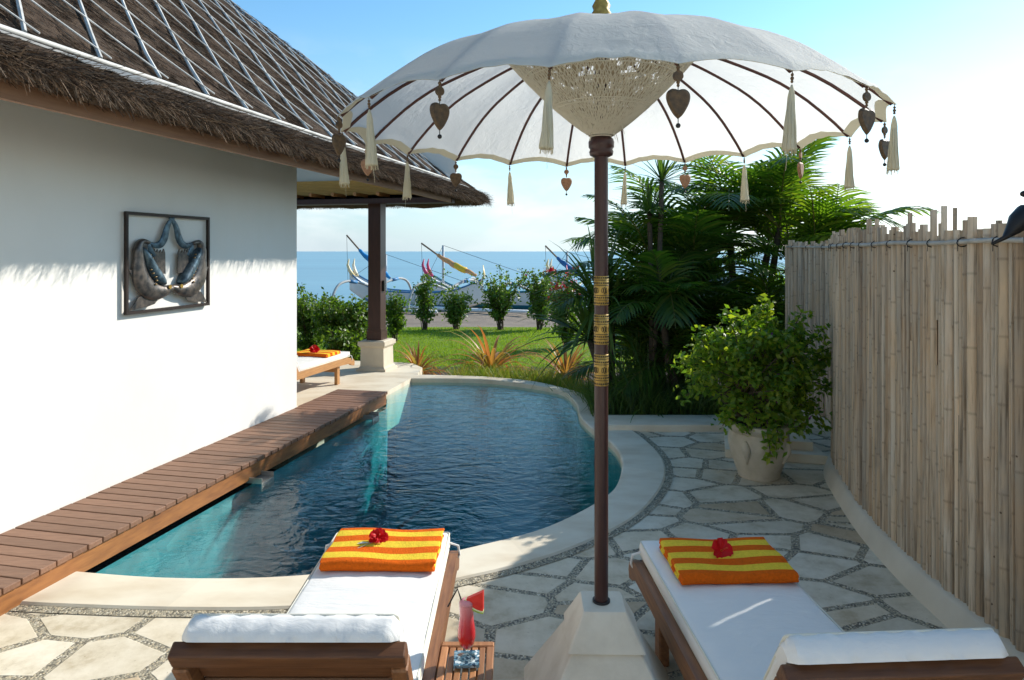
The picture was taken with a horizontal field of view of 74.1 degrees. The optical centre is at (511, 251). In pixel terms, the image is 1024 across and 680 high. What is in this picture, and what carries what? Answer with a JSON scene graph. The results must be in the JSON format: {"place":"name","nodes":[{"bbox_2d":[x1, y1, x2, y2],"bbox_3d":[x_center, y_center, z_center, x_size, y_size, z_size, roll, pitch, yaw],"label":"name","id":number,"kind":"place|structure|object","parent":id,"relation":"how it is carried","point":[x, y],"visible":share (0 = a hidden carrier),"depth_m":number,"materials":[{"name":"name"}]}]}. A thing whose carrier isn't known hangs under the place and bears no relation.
{"place":"outdoors","nodes":[
{"label":"outdoors","id":0,"kind":"place"},
{"bbox_2d":[85,469,277,572],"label":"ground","id":1,"kind":"structure","parent":0,"point":[127,551],"depth_m":8.27,"materials":[{"name":"soil"}]},
{"bbox_2d":[271,361,421,468],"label":"terrace floor","id":2,"kind":"structure","parent":0,"point":[314,386],"depth_m":9.14,"materials":[{"name":"stone"}]},
{"bbox_2d":[297,351,354,384],"bbox_3d":[-2.752,1.379,8.578,0.675,0.813,1.955,0,0,15],"label":"sun lounger","id":3,"kind":"object","parent":2,"relation":"on","point":[307,366],"visible":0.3,"depth_m":8.77,"materials":[{"name":"white fabric"}]},
{"bbox_2d":[297,349,339,357],"bbox_3d":[-2.602,1.357,9.044,0.506,0.051,0.372,0,0,15],"label":"folded towel","id":4,"kind":"object","parent":3,"relation":"on","point":[321,353],"visible":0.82,"depth_m":8.93,"materials":[{"name":"fabric"}]},
{"bbox_2d":[309,345,319,352],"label":"hibiscus flower","id":5,"kind":"object","parent":4,"relation":"on","point":[314,348],"visible":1,"depth_m":8.96,"materials":[{"name":"red plant"}]},
{"bbox_2d":[285,383,576,499],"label":"pool water","id":6,"kind":"structure","parent":0,"point":[454,410],"depth_m":8.26,"materials":[{"name":"blue liquid"}]},
{"bbox_2d":[306,306,578,326],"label":"beach","id":7,"kind":"structure","parent":0,"point":[479,319],"depth_m":22.04,"materials":[{"name":"beige sand"}]},
{"bbox_2d":[305,235,484,312],"bbox_3d":[-3.970,0.796,27.009,6.701,2.997,5.253,0,0,28],"label":"outrigger boat","id":8,"kind":"object","parent":7,"relation":"on","point":[358,284],"visible":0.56,"depth_m":26.82,"materials":[{"name":"white wood"}]},
{"bbox_2d":[402,243,567,312],"bbox_3d":[-0.839,0.962,27.009,6.701,2.665,5.253,0,0,28],"label":"outrigger boat","id":9,"kind":"object","parent":7,"relation":"on","point":[523,306],"visible":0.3,"depth_m":27.07,"materials":[{"name":"white wood"}]},
{"bbox_2d":[545,245,626,309],"bbox_3d":[4.380,1.021,27.509,6.701,2.571,5.253,0,0,28],"label":"outrigger boat","id":10,"kind":"object","parent":7,"relation":"on","point":[562,262],"visible":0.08,"depth_m":28.60,"materials":[{"name":"white wood"}]},
{"bbox_2d":[0,424,947,679],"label":"paving","id":11,"kind":"structure","parent":0,"point":[794,516],"depth_m":3.63,"materials":[{"name":"beige stone"}]},
{"bbox_2d":[0,0,493,533],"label":"villa house","id":12,"kind":"structure","parent":11,"relation":"on","point":[222,114],"depth_m":4.98,"materials":[{"name":"white paint"}]},
{"bbox_2d":[124,211,209,314],"bbox_3d":[-2.681,0.085,5.347,0.098,0.750,0.925,0,0,12],"label":"wall sculpture","id":13,"kind":"object","parent":12,"relation":"attached to","point":[147,271],"depth_m":5.24,"materials":[{"name":"metal"}]},
{"bbox_2d":[167,532,493,679],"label":"sun lounger","id":14,"kind":"object","parent":11,"relation":"on","point":[351,625],"visible":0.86,"depth_m":1.86,"materials":[{"name":"white fabric"}]},
{"bbox_2d":[319,528,444,571],"bbox_3d":[-0.585,1.367,3.119,0.512,0.052,0.372,0,0,1],"label":"folded towel","id":15,"kind":"object","parent":14,"relation":"on","point":[399,550],"visible":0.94,"depth_m":3.04,"materials":[{"name":"orange fabric"}]},
{"bbox_2d":[369,528,388,543],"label":"hibiscus flower","id":16,"kind":"object","parent":15,"relation":"on","point":[378,535],"visible":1,"depth_m":3.15,"materials":[{"name":"red plant"}]},
{"bbox_2d":[453,650,478,668],"bbox_3d":[-0.163,1.463,2.435,0.092,0.012,0.092,0,0,-3],"label":"coaster","id":17,"kind":"object","parent":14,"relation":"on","point":[465,660],"visible":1,"depth_m":2.43,"materials":[{"name":"tile"}]},
{"bbox_2d":[457,597,475,660],"bbox_3d":[-0.163,1.351,2.435,0.067,0.211,0.067,0,0,0],"label":"cocktail glass","id":18,"kind":"object","parent":17,"relation":"on","point":[466,632],"visible":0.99,"depth_m":2.41,"materials":[{"name":"pink glass"}]},
{"bbox_2d":[447,588,461,606],"bbox_3d":[-0.192,1.282,2.431,0.082,0.150,0.009,0,0,-16],"label":"drinking straw","id":19,"kind":"object","parent":18,"relation":"in","point":[453,597],"visible":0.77,"depth_m":2.43,"materials":[{"name":"black paint"}]},
{"bbox_2d":[464,590,483,613],"bbox_3d":[-0.137,1.252,2.430,0.070,0.078,0.021,0,0,9],"label":"watermelon slice","id":20,"kind":"object","parent":18,"relation":"attached to","point":[476,600],"visible":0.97,"depth_m":2.42,"materials":[{"name":"red food"}]},
{"bbox_2d":[9,431,672,616],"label":"pebble border path","id":21,"kind":"structure","parent":11,"relation":"on","point":[657,499],"depth_m":3.71,"materials":[{"name":"grey gravel"}]},
{"bbox_2d":[96,385,621,577],"bbox_3d":[-0.576,2.515,6.437,3.209,1.270,6.073,0,0,10],"label":"pool basin","id":22,"kind":"object","parent":11,"relation":"in","point":[294,519],"visible":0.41,"depth_m":7.89,"materials":[{"name":"blue liquid"}]},
{"bbox_2d":[20,375,664,610],"bbox_3d":[-0.500,1.834,6.364,3.774,0.100,6.554,0,0,12],"label":"pool coping","id":23,"kind":"object","parent":22,"relation":"on","point":[633,494],"visible":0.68,"depth_m":3.93,"materials":[{"name":"stone"}]},
{"bbox_2d":[0,389,387,615],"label":"pool deck","id":24,"kind":"structure","parent":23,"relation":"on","point":[38,554],"depth_m":4.61,"materials":[{"name":"brown wood"}]},
{"bbox_2d":[246,471,273,491],"bbox_3d":[-2.026,1.843,5.446,0.151,0.105,0.172,0,0,12],"label":"water spout","id":25,"kind":"object","parent":24,"relation":"attached to","point":[265,479],"visible":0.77,"depth_m":5.43,"materials":[{"name":"liquid"}]},
{"bbox_2d":[361,411,378,424],"bbox_3d":[-1.573,1.843,7.496,0.151,0.105,0.172,0,0,12],"label":"water spout","id":26,"kind":"object","parent":24,"relation":"attached to","point":[373,417],"visible":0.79,"depth_m":7.45,"materials":[{"name":"liquid"}]},
{"bbox_2d":[524,591,668,679],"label":"parasol base","id":27,"kind":"object","parent":11,"relation":"on","point":[588,639],"visible":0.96,"depth_m":2.53,"materials":[{"name":"white concrete"}]},
{"bbox_2d":[332,0,899,605],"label":"garden parasol","id":28,"kind":"object","parent":27,"relation":"on","point":[600,86],"visible":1,"depth_m":2.60,"materials":[{"name":"fabric"}]},
{"bbox_2d":[608,414,805,431],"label":"stone kerb","id":29,"kind":"structure","parent":11,"relation":"on","point":[671,423],"depth_m":6.82,"materials":[{"name":"beige stone"}]},
{"bbox_2d":[727,415,792,481],"bbox_3d":[1.980,1.582,5.450,0.506,0.436,0.506,0,0,0],"label":"plant pot","id":30,"kind":"object","parent":11,"relation":"on","point":[748,453],"visible":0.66,"depth_m":5.28,"materials":[{"name":"beige stone"}]},
{"bbox_2d":[670,293,832,464],"bbox_3d":[1.914,0.974,5.545,1.231,1.275,1.105,0,0,-39],"label":"potted bush","id":31,"kind":"object","parent":30,"relation":"in","point":[758,371],"visible":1,"depth_m":5.33,"materials":[{"name":"green plant"}]},
{"bbox_2d":[724,426,827,463],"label":"stone steps","id":32,"kind":"structure","parent":11,"relation":"on","point":[806,450],"depth_m":5.86,"materials":[{"name":"grey stone"}]},
{"bbox_2d":[628,538,1023,679],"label":"sun lounger","id":33,"kind":"object","parent":11,"relation":"on","point":[774,631],"visible":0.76,"depth_m":2.35,"materials":[{"name":"white fabric"}]},
{"bbox_2d":[659,537,798,584],"bbox_3d":[0.945,1.367,3.009,0.504,0.053,0.372,0,0,-2],"label":"folded towel","id":34,"kind":"object","parent":33,"relation":"on","point":[693,561],"visible":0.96,"depth_m":2.94,"materials":[{"name":"orange fabric"}]},
{"bbox_2d":[711,537,733,557],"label":"hibiscus flower","id":35,"kind":"object","parent":34,"relation":"on","point":[719,544],"visible":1,"depth_m":3.02,"materials":[{"name":"red plant"}]},
{"bbox_2d":[785,206,1023,679],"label":"bamboo fence","id":36,"kind":"object","parent":11,"relation":"on","point":[923,472],"visible":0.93,"depth_m":3.48,"materials":[{"name":"beige wood"}]},
{"bbox_2d":[991,190,1023,244],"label":"bird","id":37,"kind":"object","parent":36,"relation":"attached to","point":[1014,224],"visible":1,"depth_m":2.72,"materials":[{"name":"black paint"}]},
{"bbox_2d":[297,326,665,371],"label":"lawn","id":38,"kind":"structure","parent":0,"point":[473,335],"depth_m":15.22,"materials":[{"name":"green plant"}]},
{"bbox_2d":[297,283,325,349],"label":"terrace shrub","id":39,"kind":"object","parent":38,"relation":"on","point":[307,336],"visible":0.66,"depth_m":13.04,"materials":[{"name":"green plant"}]},
{"bbox_2d":[303,287,359,349],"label":"terrace shrub","id":40,"kind":"object","parent":38,"relation":"on","point":[324,320],"visible":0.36,"depth_m":12.39,"materials":[{"name":"green plant"}]},
{"bbox_2d":[319,317,366,360],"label":"terrace shrub","id":41,"kind":"object","parent":38,"relation":"on","point":[347,339],"visible":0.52,"depth_m":11.45,"materials":[{"name":"green plant"}]},
{"bbox_2d":[324,295,386,359],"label":"terrace shrub","id":42,"kind":"object","parent":38,"relation":"on","point":[358,311],"visible":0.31,"depth_m":12.04,"materials":[{"name":"green plant"}]},
{"bbox_2d":[386,286,412,341],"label":"beach shrub","id":43,"kind":"object","parent":38,"relation":"on","point":[395,320],"visible":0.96,"depth_m":15.55,"materials":[{"name":"green plant"}]},
{"bbox_2d":[408,268,451,329],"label":"beach shrub","id":44,"kind":"object","parent":38,"relation":"on","point":[424,301],"visible":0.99,"depth_m":17.89,"materials":[{"name":"green plant"}]},
{"bbox_2d":[438,285,477,328],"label":"beach shrub","id":45,"kind":"object","parent":38,"relation":"on","point":[457,309],"visible":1,"depth_m":17.98,"materials":[{"name":"green plant"}]},
{"bbox_2d":[466,264,529,329],"bbox_3d":[-0.322,1.218,17.998,1.476,1.792,1.448,0,0,-42],"label":"beach shrub","id":46,"kind":"object","parent":38,"relation":"on","point":[501,303],"visible":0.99,"depth_m":17.91,"materials":[{"name":"green plant"}]},
{"bbox_2d":[516,260,564,330],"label":"beach shrub","id":47,"kind":"object","parent":38,"relation":"on","point":[534,288],"visible":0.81,"depth_m":17.82,"materials":[{"name":"green plant"}]},
{"bbox_2d":[539,266,584,348],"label":"bougainvillea","id":48,"kind":"object","parent":38,"relation":"on","point":[569,319],"visible":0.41,"depth_m":14.36,"materials":[{"name":"green plant"}]},
{"bbox_2d":[297,251,784,304],"bbox_3d":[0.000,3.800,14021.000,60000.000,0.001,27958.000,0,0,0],"label":"sea","id":49,"kind":"structure","parent":0,"point":[325,270],"depth_m":182.31,"materials":[{"name":"liquid"}]},
{"bbox_2d":[422,366,724,410],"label":"garden ground","id":50,"kind":"structure","parent":0,"point":[451,368],"depth_m":11.69,"materials":[{"name":"soil"}]},
{"bbox_2d":[393,342,451,374],"bbox_3d":[-1.505,1.852,11.045,1.316,0.871,1.203,0,0,-31],"label":"bromeliad","id":51,"kind":"object","parent":50,"relation":"on","point":[413,358],"visible":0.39,"depth_m":11.03,"materials":[{"name":"orange plant"}]},
{"bbox_2d":[431,325,546,373],"bbox_3d":[-0.363,1.785,11.065,1.977,1.327,1.990,0,0,0],"label":"bromeliad","id":52,"kind":"object","parent":50,"relation":"on","point":[495,357],"visible":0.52,"depth_m":10.89,"materials":[{"name":"orange plant"}]},
{"bbox_2d":[444,359,614,398],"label":"edging plants","id":53,"kind":"object","parent":50,"relation":"on","point":[530,375],"visible":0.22,"depth_m":9.76,"materials":[{"name":"green plant"}]},
{"bbox_2d":[521,336,593,380],"bbox_3d":[0.840,1.803,10.427,1.471,1.006,1.439,0,0,29],"label":"bromeliad","id":54,"kind":"object","parent":50,"relation":"on","point":[572,362],"visible":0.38,"depth_m":10.38,"materials":[{"name":"orange plant"}]},
{"bbox_2d":[510,221,684,390],"bbox_3d":[1.038,0.776,7.977,2.181,2.302,1.940,0,0,0],"label":"pandanus","id":55,"kind":"object","parent":50,"relation":"on","point":[585,316],"visible":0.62,"depth_m":7.84,"materials":[{"name":"green plant"}]},
{"bbox_2d":[572,317,669,413],"bbox_3d":[1.486,1.302,8.081,1.874,1.097,1.660,0,0,-32],"label":"strap lily","id":56,"kind":"object","parent":50,"relation":"on","point":[642,357],"visible":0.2,"depth_m":8.09,"materials":[{"name":"green plant"}]},
{"bbox_2d":[608,260,646,364],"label":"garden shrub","id":57,"kind":"object","parent":50,"relation":"on","point":[617,355],"visible":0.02,"depth_m":10.07,"materials":[{"name":"green plant"}]},
{"bbox_2d":[555,260,725,383],"bbox_3d":[1.570,1.027,8.546,2.080,1.877,2.642,0,0,0],"label":"young palm","id":58,"kind":"object","parent":50,"relation":"on","point":[584,368],"visible":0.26,"depth_m":8.15,"materials":[{"name":"green plant"}]},
{"bbox_2d":[566,375,728,415],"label":"undergrowth","id":59,"kind":"object","parent":50,"relation":"on","point":[638,402],"visible":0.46,"depth_m":7.36,"materials":[{"name":"green plant"}]},
{"bbox_2d":[555,341,676,407],"bbox_3d":[1.165,1.436,7.747,1.307,0.829,1.300,0,0,-22],"label":"strap lily","id":60,"kind":"object","parent":59,"relation":"on","point":[622,365],"visible":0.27,"depth_m":7.76,"materials":[{"name":"green plant"}]},
{"bbox_2d":[584,340,711,422],"bbox_3d":[1.548,1.411,7.549,1.595,0.879,1.532,0,0,0],"label":"strap lily","id":61,"kind":"object","parent":59,"relation":"on","point":[649,389],"visible":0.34,"depth_m":7.46,"materials":[{"name":"green plant"}]},
{"bbox_2d":[669,360,720,411],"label":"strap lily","id":62,"kind":"object","parent":59,"relation":"on","point":[698,395],"visible":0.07,"depth_m":7.65,"materials":[{"name":"green plant"}]},
{"bbox_2d":[617,159,692,382],"bbox_3d":[1.737,0.324,8.018,0.988,3.256,0.944,0,0,35],"label":"dracaena","id":63,"kind":"object","parent":50,"relation":"on","point":[661,179],"visible":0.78,"depth_m":7.97,"materials":[{"name":"green plant"}]},
{"bbox_2d":[542,165,784,385],"bbox_3d":[2.013,0.400,8.686,3.295,3.124,2.973,0,0,0],"label":"areca palm","id":64,"kind":"object","parent":50,"relation":"on","point":[707,243],"visible":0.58,"depth_m":8.09,"materials":[{"name":"green plant"}]},
{"bbox_2d":[608,249,740,399],"bbox_3d":[1.780,0.944,7.848,1.860,1.991,1.664,0,0,0],"label":"leaning palm","id":65,"kind":"object","parent":50,"relation":"on","point":[666,265],"visible":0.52,"depth_m":7.71,"materials":[{"name":"green plant"}]},
{"bbox_2d":[631,339,719,403],"bbox_3d":[2.025,1.355,8.105,1.732,0.991,1.673,0,0,0],"label":"strap lily","id":66,"kind":"object","parent":50,"relation":"on","point":[684,377],"visible":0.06,"depth_m":8.03,"materials":[{"name":"green plant"}]},
{"bbox_2d":[610,276,782,398],"bbox_3d":[2.190,1.133,8.151,2.272,1.663,2.333,0,0,0],"label":"young palm","id":67,"kind":"object","parent":50,"relation":"on","point":[685,337],"visible":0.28,"depth_m":7.81,"materials":[{"name":"green plant"}]},
{"bbox_2d":[695,260,784,339],"bbox_3d":[3.309,0.987,8.256,2.237,1.947,2.462,0,0,-18],"label":"young palm","id":68,"kind":"object","parent":50,"relation":"on","point":[758,290],"visible":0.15,"depth_m":8.20,"materials":[{"name":"green plant"}]},
{"bbox_2d":[701,249,783,382],"bbox_3d":[3.246,0.939,10.040,2.018,2.030,1.305,0,0,0],"label":"garden shrub","id":69,"kind":"object","parent":50,"relation":"on","point":[725,256],"visible":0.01,"depth_m":10.01,"materials":[{"name":"green plant"}]},
{"bbox_2d":[609,136,902,310],"bbox_3d":[3.167,0.200,8.834,3.401,3.529,3.376,0,0,-25],"label":"areca palm","id":70,"kind":"object","parent":50,"relation":"on","point":[778,165],"visible":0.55,"depth_m":8.58,"materials":[{"name":"green plant"}]},
{"bbox_2d":[743,273,784,395],"bbox_3d":[3.469,1.136,8.898,1.170,1.794,1.224,0,0,10],"label":"garden shrub","id":71,"kind":"object","parent":50,"relation":"on","point":[778,289],"depth_m":8.86,"materials":[{"name":"green plant"}]},
{"bbox_2d":[766,253,784,329],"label":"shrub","id":72,"kind":"object","parent":50,"relation":"on","point":[781,291],"visible":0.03,"depth_m":7.92,"materials":[{"name":"green plant"}]},
{"bbox_2d":[719,171,940,289],"bbox_3d":[3.837,0.489,8.715,2.621,2.947,2.660,0,0,-31],"label":"areca palm","id":73,"kind":"object","parent":50,"relation":"on","point":[824,223],"visible":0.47,"depth_m":8.29,"materials":[{"name":"green plant"}]},
{"bbox_2d":[227,0,1023,250],"label":"sky","id":74,"kind":"structure","parent":0,"point":[953,70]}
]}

